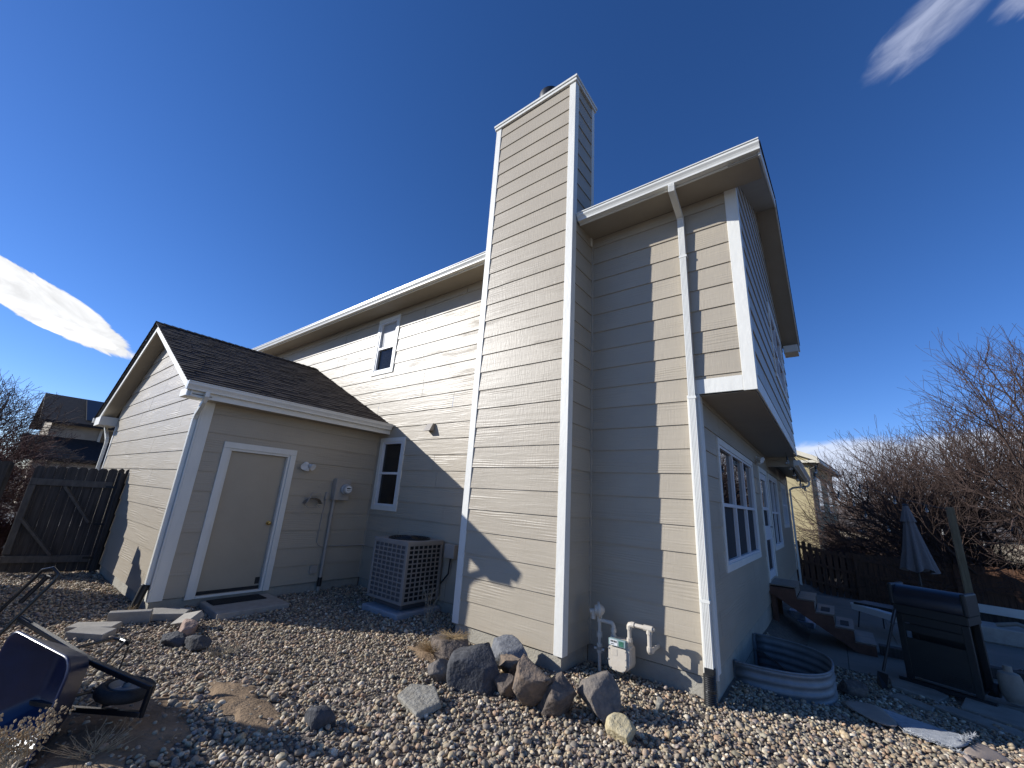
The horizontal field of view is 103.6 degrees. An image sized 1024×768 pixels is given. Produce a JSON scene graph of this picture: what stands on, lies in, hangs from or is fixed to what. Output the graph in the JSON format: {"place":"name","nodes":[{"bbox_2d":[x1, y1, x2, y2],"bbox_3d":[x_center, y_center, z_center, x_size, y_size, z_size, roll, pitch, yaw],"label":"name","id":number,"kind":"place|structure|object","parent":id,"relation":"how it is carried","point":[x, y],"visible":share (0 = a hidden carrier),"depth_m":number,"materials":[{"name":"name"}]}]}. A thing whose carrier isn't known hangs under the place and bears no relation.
{"place":"outdoors","nodes":[
{"label":"outdoors","id":0,"kind":"place"},
{"bbox_2d":[38,716,142,759],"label":"dead grass","id":1,"kind":"structure","parent":0,"point":[94,747],"depth_m":2.52,"materials":[{"name":"brown plant"}]},
{"bbox_2d":[0,690,204,767],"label":"dirt ground","id":2,"kind":"structure","parent":0,"point":[150,743],"depth_m":2.69,"materials":[{"name":"brown soil"}]},
{"bbox_2d":[200,679,287,743],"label":"dirt ground","id":3,"kind":"structure","parent":0,"point":[238,706],"depth_m":3.12,"materials":[{"name":"brown soil"}]},
{"bbox_2d":[407,641,437,662],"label":"dirt ground","id":4,"kind":"structure","parent":0,"point":[430,657],"depth_m":4.40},
{"bbox_2d":[409,629,441,652],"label":"dead grass","id":5,"kind":"structure","parent":4,"relation":"on","point":[427,647],"depth_m":4.44,"materials":[{"name":"plant"}]},
{"bbox_2d":[433,627,471,640],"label":"dead grass","id":6,"kind":"structure","parent":0,"point":[461,636],"depth_m":4.46,"materials":[{"name":"plant"}]},
{"bbox_2d":[0,474,1023,767],"bbox_3d":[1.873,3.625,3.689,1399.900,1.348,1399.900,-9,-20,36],"label":"ground","id":7,"kind":"structure","parent":0,"point":[788,626],"depth_m":3.60,"materials":[{"name":"grey gravel"}]},
{"bbox_2d":[0,460,14,499],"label":"picket fence","id":8,"kind":"object","parent":7,"relation":"on","point":[6,467],"visible":1,"depth_m":6.36,"materials":[{"name":"brown wood"}]},
{"bbox_2d":[0,502,21,557],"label":"bare shrub","id":9,"kind":"object","parent":7,"relation":"on","point":[5,527],"visible":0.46,"depth_m":8.14,"materials":[{"name":"brown plant"}]},
{"bbox_2d":[0,419,60,520],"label":"bare shrub","id":10,"kind":"object","parent":7,"relation":"on","point":[8,496],"visible":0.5,"depth_m":9.74,"materials":[{"name":"brown plant"}]},
{"bbox_2d":[0,566,60,635],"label":"hand truck","id":11,"kind":"object","parent":7,"relation":"on","point":[45,578],"visible":1,"depth_m":3.42,"materials":[{"name":"black metal"}]},
{"bbox_2d":[0,699,75,767],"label":"dry plant","id":12,"kind":"object","parent":7,"relation":"on","point":[7,747],"visible":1,"depth_m":2.28,"materials":[{"name":"brown plant"}]},
{"bbox_2d":[0,374,94,522],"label":"bare tree","id":13,"kind":"object","parent":7,"relation":"on","point":[9,411],"visible":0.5,"depth_m":12.71,"materials":[{"name":"brown plant"}]},
{"bbox_2d":[14,393,114,511],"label":"street house","id":14,"kind":"structure","parent":7,"relation":"on","point":[92,438],"depth_m":20.39,"materials":[{"name":"beige paint"}]},
{"bbox_2d":[97,429,113,442],"bbox_3d":[-21.178,2.886,21.419,0.085,0.800,1.150,-9,-20,36],"label":"window","id":15,"kind":"structure","parent":14,"relation":"in","point":[101,438],"depth_m":21.10,"materials":[{"name":"grey glass"}]},
{"bbox_2d":[0,616,155,767],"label":"wheelbarrow","id":16,"kind":"object","parent":7,"relation":"on","point":[37,675],"visible":0.98,"depth_m":2.85,"materials":[{"name":"blue metal"}]},
{"bbox_2d":[63,626,116,640],"bbox_3d":[-4.487,2.663,4.295,0.360,0.080,0.190,9,-13,-6],"label":"paver","id":17,"kind":"object","parent":7,"relation":"on","point":[91,632],"visible":0.85,"depth_m":4.24,"materials":[{"name":"concrete"}]},
{"bbox_2d":[63,621,121,633],"bbox_3d":[-4.666,2.721,4.498,0.420,0.075,0.200,8,-17,-16],"label":"paver","id":18,"kind":"object","parent":7,"relation":"on","point":[115,624],"visible":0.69,"depth_m":4.50,"materials":[{"name":"concrete"}]},
{"bbox_2d":[86,469,129,572],"bbox_3d":[-7.377,2.578,7.370,0.110,2.010,0.184,-9,-20,36],"label":"gate post","id":19,"kind":"object","parent":7,"relation":"on","point":[104,529],"visible":0.7,"depth_m":7.36,"materials":[{"name":"brown wood"}]},
{"bbox_2d":[0,466,117,572],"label":"wooden gate","id":20,"kind":"structure","parent":19,"relation":"attached to","point":[17,555],"depth_m":7.07,"materials":[{"name":"brown wood"}]},
{"bbox_2d":[106,609,152,624],"bbox_3d":[-4.567,2.799,4.816,0.400,0.170,0.070,12,-9,-26],"label":"paver","id":21,"kind":"object","parent":7,"relation":"on","point":[134,616],"visible":0.63,"depth_m":4.80,"materials":[{"name":"concrete"}]},
{"bbox_2d":[151,608,191,620],"bbox_3d":[-4.329,2.901,5.081,0.420,0.085,0.200,8,-10,-16],"label":"paver","id":22,"kind":"object","parent":7,"relation":"on","point":[168,614],"visible":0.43,"depth_m":5.02,"materials":[{"name":"concrete"}]},
{"bbox_2d":[159,631,186,646],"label":"rock","id":23,"kind":"object","parent":7,"relation":"on","point":[175,638],"visible":0.73,"depth_m":4.21,"materials":[{"name":"grey stone"}]},
{"bbox_2d":[206,640,242,656],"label":"gravel","id":24,"kind":"structure","parent":7,"relation":"on","point":[228,650],"depth_m":4.10,"materials":[{"name":"grey gravel"}]},
{"bbox_2d":[199,593,289,621],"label":"step slab","id":25,"kind":"structure","parent":7,"relation":"on","point":[222,612],"depth_m":5.52,"materials":[{"name":"concrete"}]},
{"bbox_2d":[206,594,265,605],"bbox_3d":[-3.965,3.108,5.819,0.290,0.015,0.680,-9,-20,36],"label":"doormat","id":26,"kind":"object","parent":25,"relation":"on","point":[221,601],"visible":1,"depth_m":5.78,"materials":[{"name":"black rubber"}]},
{"bbox_2d":[304,705,335,731],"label":"rock","id":27,"kind":"object","parent":7,"relation":"on","point":[317,718],"visible":0.84,"depth_m":2.95,"materials":[{"name":"grey stone"}]},
{"bbox_2d":[361,601,439,620],"bbox_3d":[-1.674,3.435,6.082,0.840,0.200,0.830,-9,-20,36],"label":"equipment pad","id":28,"kind":"object","parent":7,"relation":"on","point":[384,610],"visible":0.37,"depth_m":5.83,"materials":[{"name":"concrete"}]},
{"bbox_2d":[367,535,443,609],"bbox_3d":[-1.752,2.901,6.380,1.098,0.978,0.752,-9,-20,36],"label":"air conditioner","id":29,"kind":"object","parent":28,"relation":"on","point":[404,569],"visible":0.98,"depth_m":6.04,"materials":[{"name":"metal"}]},
{"bbox_2d":[422,584,442,626],"bbox_3d":[-1.093,3.020,5.474,0.412,0.551,0.318,-9,-20,36],"label":"dry weed","id":30,"kind":"object","parent":7,"relation":"on","point":[428,615],"visible":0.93,"depth_m":5.45,"materials":[{"name":"brown plant"}]},
{"bbox_2d":[427,658,448,681],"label":"boulder","id":31,"kind":"object","parent":7,"relation":"on","point":[437,670],"visible":0.59,"depth_m":3.81,"materials":[{"name":"grey stone"}]},
{"bbox_2d":[81,73,810,702],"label":"house","id":32,"kind":"structure","parent":7,"relation":"on","point":[611,419],"depth_m":5.82,"materials":[{"name":"beige wood"}]},
{"bbox_2d":[129,584,149,609],"bbox_3d":[-4.830,2.825,5.183,0.109,0.458,0.184,-9,-20,36],"label":"drain pipe","id":33,"kind":"object","parent":32,"relation":"attached to","point":[139,596],"visible":0.74,"depth_m":5.19,"materials":[{"name":"black plastic"}]},
{"bbox_2d":[195,451,285,594],"bbox_3d":[-4.141,2.105,6.243,0.119,2.017,0.834,-9,-20,36],"label":"door","id":34,"kind":"structure","parent":32,"relation":"in","point":[237,545],"depth_m":6.23,"materials":[{"name":"paint"}]},
{"bbox_2d":[301,462,315,470],"bbox_3d":[-3.532,1.427,6.973,0.153,0.155,0.261,-9,-20,36],"label":"floodlight","id":35,"kind":"object","parent":32,"relation":"attached to","point":[305,466],"visible":1,"depth_m":6.95,"materials":[{"name":"white"}]},
{"bbox_2d":[303,492,321,507],"bbox_3d":[-3.440,2.005,6.981,0.156,0.252,0.290,-9,-20,36],"label":"hose hanger","id":36,"kind":"object","parent":32,"relation":"attached to","point":[310,499],"visible":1,"depth_m":7.01,"materials":[{"name":"beige paint"}]},
{"bbox_2d":[309,478,373,590],"bbox_3d":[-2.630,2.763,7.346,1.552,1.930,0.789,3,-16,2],"label":"electric meter","id":37,"kind":"object","parent":32,"relation":"attached to","point":[342,489],"visible":0.95,"depth_m":7.24,"materials":[{"name":"beige paint"}]},
{"bbox_2d":[371,314,401,376],"bbox_3d":[-2.789,-0.851,9.038,0.786,1.358,0.102,-9,-20,36],"label":"window","id":38,"kind":"structure","parent":32,"relation":"in","point":[388,331],"depth_m":9.10,"materials":[{"name":"white plastic"}]},
{"bbox_2d":[371,437,405,511],"bbox_3d":[-2.367,1.730,7.813,0.781,1.374,0.090,-9,-20,36],"label":"window","id":39,"kind":"structure","parent":32,"relation":"in","point":[386,489],"depth_m":7.82,"materials":[{"name":"white plastic"}]},
{"bbox_2d":[423,423,434,430],"bbox_3d":[-1.510,0.786,7.335,0.170,0.145,0.118,-9,-20,36],"label":"vent hood","id":40,"kind":"object","parent":32,"relation":"attached to","point":[429,427],"visible":1,"depth_m":7.32,"materials":[{"name":"beige paint"}]},
{"bbox_2d":[440,543,457,583],"bbox_3d":[-0.977,2.793,6.245,0.249,0.582,0.088,-9,-20,36],"label":"disconnect box","id":41,"kind":"object","parent":32,"relation":"attached to","point":[450,551],"visible":1,"depth_m":6.23,"materials":[{"name":"beige paint"}]},
{"bbox_2d":[589,602,659,672],"bbox_3d":[1.180,2.784,4.252,0.739,0.788,0.300,-1,-17,17],"label":"gas meter","id":42,"kind":"object","parent":32,"relation":"attached to","point":[621,654],"visible":1,"depth_m":4.20,"materials":[{"name":"paint"}]},
{"bbox_2d":[704,667,715,675],"bbox_3d":[1.922,2.800,3.913,0.090,0.080,0.072,-9,-20,36],"label":"downspout adapter","id":43,"kind":"object","parent":32,"relation":"attached to","point":[708,671],"visible":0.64,"depth_m":3.89,"materials":[{"name":"black plastic"}]},
{"bbox_2d":[703,673,717,707],"bbox_3d":[1.887,2.959,3.838,0.121,0.334,0.125,-9,-20,36],"label":"drain pipe","id":44,"kind":"object","parent":32,"relation":"attached to","point":[710,691],"visible":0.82,"depth_m":3.81,"materials":[{"name":"black plastic"}]},
{"bbox_2d":[715,437,761,572],"bbox_3d":[3.422,1.824,6.065,0.090,1.610,2.890,-9,-20,36],"label":"window","id":45,"kind":"structure","parent":32,"relation":"in","point":[741,535],"depth_m":5.86,"materials":[{"name":"white plastic"}]},
{"bbox_2d":[755,456,764,463],"bbox_3d":[4.790,1.470,7.788,0.153,0.155,0.261,-9,-20,36],"label":"floodlight","id":46,"kind":"object","parent":32,"relation":"attached to","point":[760,460],"visible":1,"depth_m":7.74,"materials":[{"name":"white"}]},
{"bbox_2d":[760,473,775,578],"bbox_3d":[5.144,2.832,8.128,0.109,1.995,1.050,-9,-20,36],"label":"door","id":47,"kind":"structure","parent":32,"relation":"in","point":[768,526],"depth_m":8.29,"materials":[{"name":"white plastic"}]},
{"bbox_2d":[756,302,787,403],"bbox_3d":[5.000,-0.495,8.025,0.530,1.400,2.200,-9,-20,36],"label":"window","id":48,"kind":"structure","parent":32,"relation":"in","point":[776,346],"depth_m":7.92,"materials":[{"name":"white plastic"}]},
{"bbox_2d":[767,473,783,550],"bbox_3d":[6.213,3.023,9.553,0.090,1.630,1.820,-9,-20,36],"label":"window","id":49,"kind":"structure","parent":32,"relation":"in","point":[772,482],"depth_m":9.61,"materials":[{"name":"white plastic"}]},
{"bbox_2d":[779,482,789,527],"bbox_3d":[7.787,3.487,11.562,0.090,1.190,1.450,-9,-20,36],"label":"window","id":50,"kind":"structure","parent":32,"relation":"in","point":[783,491],"depth_m":11.60,"materials":[{"name":"glass"}]},
{"bbox_2d":[785,453,806,490],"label":"string lights","id":51,"kind":"object","parent":32,"relation":"attached to","point":[797,477],"visible":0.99,"depth_m":10.21,"materials":[{"name":"black plastic"}]},
{"bbox_2d":[795,457,902,533],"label":"string lights","id":52,"kind":"object","parent":32,"relation":"attached to","point":[838,496],"visible":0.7,"depth_m":9.81,"materials":[{"name":"black plastic"}]},
{"bbox_2d":[796,456,944,511],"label":"string lights","id":53,"kind":"object","parent":32,"relation":"attached to","point":[860,490],"visible":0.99,"depth_m":9.03,"materials":[{"name":"black plastic"}]},
{"bbox_2d":[810,484,1020,549],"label":"string lights","id":54,"kind":"object","parent":32,"relation":"attached to","point":[919,522],"visible":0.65,"depth_m":12.13,"materials":[{"name":"black plastic"}]},
{"bbox_2d":[430,633,468,659],"bbox_3d":[-0.663,2.933,4.420,0.523,0.305,0.362,-9,-20,36],"label":"boulder","id":55,"kind":"object","parent":7,"relation":"on","point":[447,649],"visible":0.58,"depth_m":4.33,"materials":[{"name":"grey stone"}]},
{"bbox_2d":[446,642,499,695],"bbox_3d":[-0.334,2.732,3.907,0.554,0.375,0.410,2,-16,5],"label":"boulder","id":56,"kind":"object","parent":7,"relation":"on","point":[473,667],"visible":0.88,"depth_m":3.74,"materials":[{"name":"grey stone"}]},
{"bbox_2d":[493,673,515,697],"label":"boulder","id":57,"kind":"object","parent":7,"relation":"on","point":[503,682],"visible":0.85,"depth_m":3.68,"materials":[{"name":"stone"}]},
{"bbox_2d":[499,653,519,674],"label":"boulder","id":58,"kind":"object","parent":7,"relation":"on","point":[508,663],"visible":0.67,"depth_m":4.01,"materials":[{"name":"stone"}]},
{"bbox_2d":[491,634,527,667],"bbox_3d":[-0.023,2.881,4.283,0.292,0.313,0.459,14,-19,-31],"label":"boulder","id":59,"kind":"object","parent":7,"relation":"on","point":[508,644],"visible":0.57,"depth_m":4.28,"materials":[{"name":"grey stone"}]},
{"bbox_2d":[0,550,1023,750],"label":"gravel","id":60,"kind":"structure","parent":7,"relation":"on","point":[60,587],"depth_m":4.35,"materials":[{"name":"beige gravel"}]},
{"bbox_2d":[170,610,203,628],"bbox_3d":[-3.912,2.843,4.859,0.300,0.080,0.180,-17,7,15],"label":"paver","id":61,"kind":"object","parent":60,"relation":"on","point":[197,615],"visible":0.67,"depth_m":4.84,"materials":[{"name":"concrete"}]},
{"bbox_2d":[179,619,198,635],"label":"rock","id":62,"kind":"object","parent":60,"relation":"on","point":[188,627],"visible":0.71,"depth_m":4.61,"materials":[{"name":"pink stone"}]},
{"bbox_2d":[185,635,211,650],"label":"rock","id":63,"kind":"object","parent":60,"relation":"on","point":[197,642],"visible":1,"depth_m":4.13,"materials":[{"name":"grey stone"}]},
{"bbox_2d":[656,696,664,711],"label":"rock","id":64,"kind":"object","parent":60,"relation":"on","point":[660,701],"visible":0.95,"depth_m":3.60,"materials":[{"name":"stone"}]},
{"bbox_2d":[837,678,867,698],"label":"rock","id":65,"kind":"object","parent":60,"relation":"on","point":[853,688],"visible":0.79,"depth_m":4.69,"materials":[{"name":"grey stone"}]},
{"bbox_2d":[877,609,896,688],"bbox_3d":[4.902,3.453,5.321,0.537,0.898,0.171,9,-17,-17],"label":"shovel","id":66,"kind":"object","parent":60,"relation":"on","point":[882,680],"visible":1,"depth_m":5.28,"materials":[{"name":"black metal"}]},
{"bbox_2d":[890,693,934,711],"bbox_3d":[4.664,3.695,4.666,0.205,0.040,0.397,10,-17,-20],"label":"flagstone","id":67,"kind":"object","parent":60,"relation":"on","point":[914,702],"visible":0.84,"depth_m":4.65,"materials":[{"name":"grey stone"}]},
{"bbox_2d":[844,701,1013,762],"bbox_3d":[3.768,3.194,3.805,0.588,0.152,1.145,10,-17,-21],"label":"flagstone","id":68,"kind":"object","parent":60,"relation":"on","point":[922,730],"visible":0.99,"depth_m":3.66,"materials":[{"name":"grey stone"}]},
{"bbox_2d":[512,653,552,706],"bbox_3d":[0.187,2.612,3.530,0.355,0.389,0.256,-2,-17,18],"label":"boulder","id":69,"kind":"object","parent":7,"relation":"on","point":[532,682],"visible":0.99,"depth_m":3.46,"materials":[{"name":"brown stone"}]},
{"bbox_2d":[537,672,576,717],"bbox_3d":[0.371,2.696,3.532,0.293,0.324,0.346,13,-19,-31],"label":"boulder","id":70,"kind":"object","parent":7,"relation":"on","point":[560,693],"visible":0.81,"depth_m":3.41,"materials":[{"name":"stone"}]},
{"bbox_2d":[577,670,620,723],"bbox_3d":[0.750,2.694,3.502,0.295,0.368,0.352,14,-19,-31],"label":"boulder","id":71,"kind":"object","parent":7,"relation":"on","point":[599,693],"visible":0.92,"depth_m":3.44,"materials":[{"name":"stone"}]},
{"bbox_2d":[795,543,883,596],"bbox_3d":[12.544,7.463,15.807,4.206,2.480,3.358,-9,-20,36],"label":"picket fence","id":72,"kind":"object","parent":7,"relation":"on","point":[831,549],"visible":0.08,"depth_m":15.64,"materials":[{"name":"brown wood"}]},
{"bbox_2d":[786,450,900,555],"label":"neighbour house","id":73,"kind":"structure","parent":7,"relation":"on","point":[796,493],"depth_m":23.09,"materials":[{"name":"yellow paint"}]},
{"bbox_2d":[816,479,824,511],"bbox_3d":[18.535,6.694,24.277,0.065,1.900,1.500,-12,-22,43],"label":"window","id":74,"kind":"structure","parent":73,"relation":"in","point":[818,493],"depth_m":24.12,"materials":[{"name":"white glass"}]},
{"bbox_2d":[826,485,833,512],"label":"window","id":75,"kind":"structure","parent":73,"relation":"in","point":[830,510],"depth_m":26.59,"materials":[{"name":"grey glass"}]},
{"bbox_2d":[788,324,1023,607],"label":"bare tree","id":76,"kind":"object","parent":7,"relation":"on","point":[933,549],"visible":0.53,"depth_m":13.46,"materials":[{"name":"brown plant"}]},
{"bbox_2d":[790,391,1023,603],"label":"bare tree","id":77,"kind":"object","parent":7,"relation":"on","point":[954,442],"visible":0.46,"depth_m":14.31,"materials":[{"name":"brown plant"}]},
{"bbox_2d":[795,540,1023,610],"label":"picket fence","id":78,"kind":"object","parent":7,"relation":"on","point":[861,588],"visible":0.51,"depth_m":13.54,"materials":[{"name":"brown wood"}]},
{"bbox_2d":[889,677,949,701],"bbox_3d":[5.139,3.874,5.088,0.527,0.050,0.634,-9,-20,36],"label":"flagstone","id":79,"kind":"object","parent":7,"relation":"on","point":[916,690],"visible":0.84,"depth_m":5.05,"materials":[{"name":"grey stone"}]},
{"bbox_2d":[865,548,973,600],"bbox_3d":[14.167,7.105,14.139,3.463,2.961,3.725,-9,-20,36],"label":"bare shrub","id":80,"kind":"object","parent":7,"relation":"on","point":[913,575],"visible":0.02,"depth_m":14.01,"materials":[{"name":"brown plant"}]},
{"bbox_2d":[837,507,1023,563],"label":"house","id":81,"kind":"structure","parent":7,"relation":"on","point":[1022,547],"depth_m":39.91,"materials":[{"name":"beige paint"}]},
{"bbox_2d":[945,507,973,593],"bbox_3d":[10.046,4.232,8.944,0.125,2.870,0.130,-9,-20,36],"label":"timber post","id":82,"kind":"object","parent":7,"relation":"on","point":[959,553],"visible":0.58,"depth_m":9.04,"materials":[{"name":"brown wood"}]},
{"bbox_2d":[932,705,1023,740],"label":"flagstone","id":83,"kind":"object","parent":7,"relation":"on","point":[983,722],"visible":0.85,"depth_m":4.31,"materials":[{"name":"grey stone"}]},
{"bbox_2d":[940,541,1023,603],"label":"bare shrub","id":84,"kind":"object","parent":7,"relation":"on","point":[1008,564],"visible":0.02,"depth_m":13.42,"materials":[{"name":"brown plant"}]},
{"bbox_2d":[961,698,1023,731],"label":"flagstone","id":85,"kind":"object","parent":7,"relation":"on","point":[1013,718],"visible":0.86,"depth_m":4.51,"materials":[{"name":"grey stone"}]},
{"bbox_2d":[1007,546,1023,602],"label":"bare shrub","id":86,"kind":"object","parent":7,"relation":"on","point":[1017,557],"depth_m":14.46,"materials":[{"name":"brown plant"}]},
{"bbox_2d":[0,0,1023,511],"label":"sky","id":87,"kind":"structure","parent":0,"point":[251,174],"materials":[{"name":"blue"}]},
{"bbox_2d":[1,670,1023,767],"bbox_3d":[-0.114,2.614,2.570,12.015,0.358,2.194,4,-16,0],"label":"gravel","id":88,"kind":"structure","parent":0,"point":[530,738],"depth_m":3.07,"materials":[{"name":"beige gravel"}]},
{"bbox_2d":[397,683,441,719],"bbox_3d":[-0.772,2.653,3.393,0.393,0.097,0.366,-9,-20,36],"label":"flat stone","id":89,"kind":"object","parent":88,"relation":"on","point":[418,700],"visible":0.98,"depth_m":3.34,"materials":[{"name":"white stone"}]},
{"bbox_2d":[122,587,755,760],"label":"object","id":90,"kind":"structure","parent":88,"relation":"on","point":[354,678],"depth_m":3.68,"materials":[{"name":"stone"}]},
{"bbox_2d":[605,712,635,745],"bbox_3d":[0.839,2.689,3.139,0.234,0.184,0.179,-9,-20,36],"label":"rock","id":91,"kind":"object","parent":88,"relation":"on","point":[619,726],"visible":0.94,"depth_m":3.10,"materials":[{"name":"beige stone"}]},
{"bbox_2d":[579,654,596,668],"bbox_3d":[0.827,3.079,4.441,0.167,0.163,0.140,-9,-20,36],"label":"dry weed","id":92,"kind":"object","parent":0,"point":[587,661],"visible":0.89,"depth_m":4.45,"materials":[{"name":"brown plant"}]},
{"bbox_2d":[807,595,1023,711],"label":"patio","id":93,"kind":"structure","parent":0,"point":[832,647],"depth_m":6.71,"materials":[{"name":"concrete"}]},
{"bbox_2d":[789,608,815,628],"bbox_3d":[5.725,4.622,7.987,0.430,0.244,0.450,-9,-20,36],"label":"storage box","id":94,"kind":"object","parent":93,"relation":"on","point":[801,618],"visible":0.48,"depth_m":7.85,"materials":[{"name":"grey plastic"}]},
{"bbox_2d":[769,578,877,656],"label":"wooden steps","id":95,"kind":"structure","parent":93,"relation":"on","point":[792,595],"depth_m":6.94,"materials":[{"name":"wood"}]},
{"bbox_2d":[850,602,896,628],"bbox_3d":[7.176,4.516,7.622,0.605,0.428,1.100,4,-16,0],"label":"folding table","id":96,"kind":"object","parent":93,"relation":"on","point":[883,614],"visible":0.38,"depth_m":7.74,"materials":[{"name":"white plastic"}]},
{"bbox_2d":[900,504,940,586],"bbox_3d":[8.790,3.877,8.720,0.632,2.459,0.630,-9,-20,36],"label":"parasol","id":97,"kind":"object","parent":93,"relation":"on","point":[916,556],"visible":0.94,"depth_m":8.74,"materials":[{"name":"grey fabric"}]},
{"bbox_2d":[853,582,1001,706],"bbox_3d":[5.554,3.381,5.489,0.535,1.190,1.300,12,-18,-28],"label":"barbecue grill","id":98,"kind":"object","parent":93,"relation":"on","point":[945,645],"visible":0.98,"depth_m":5.18,"materials":[{"name":"black metal"}]},
{"bbox_2d":[918,625,985,687],"bbox_3d":[5.820,3.521,5.373,0.020,0.710,0.560,12,-18,-28],"label":"door panel","id":99,"kind":"structure","parent":98,"relation":"in","point":[945,642],"depth_m":5.34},
{"bbox_2d":[879,643,1023,681],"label":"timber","id":100,"kind":"object","parent":93,"relation":"on","point":[895,652],"visible":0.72,"depth_m":6.28,"materials":[{"name":"brown wood"}]},
{"bbox_2d":[980,612,1023,624],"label":"raised bed","id":101,"kind":"object","parent":93,"relation":"on","point":[986,617],"depth_m":8.74,"materials":[{"name":"grey wood"}]},
{"bbox_2d":[978,604,1023,618],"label":"plank","id":102,"kind":"object","parent":101,"relation":"on","point":[1002,611],"depth_m":8.65,"materials":[{"name":"grey wood"}]},
{"bbox_2d":[981,621,1023,648],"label":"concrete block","id":103,"kind":"structure","parent":93,"relation":"on","point":[1012,636],"depth_m":7.44,"materials":[{"name":"grey concrete"}]},
{"bbox_2d":[996,664,1023,705],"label":"gas bottle","id":104,"kind":"object","parent":93,"relation":"on","point":[1011,684],"visible":1,"depth_m":4.83,"materials":[{"name":"white metal"}]},
{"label":"well floor","id":105,"kind":"structure","parent":0,"visible":0},
{"bbox_2d":[733,633,837,705],"bbox_3d":[3.259,3.492,4.733,0.892,0.558,1.504,-9,-20,36],"label":"window well","id":106,"kind":"object","parent":105,"relation":"on","point":[809,676],"depth_m":4.43,"materials":[{"name":"metal"}]}
]}

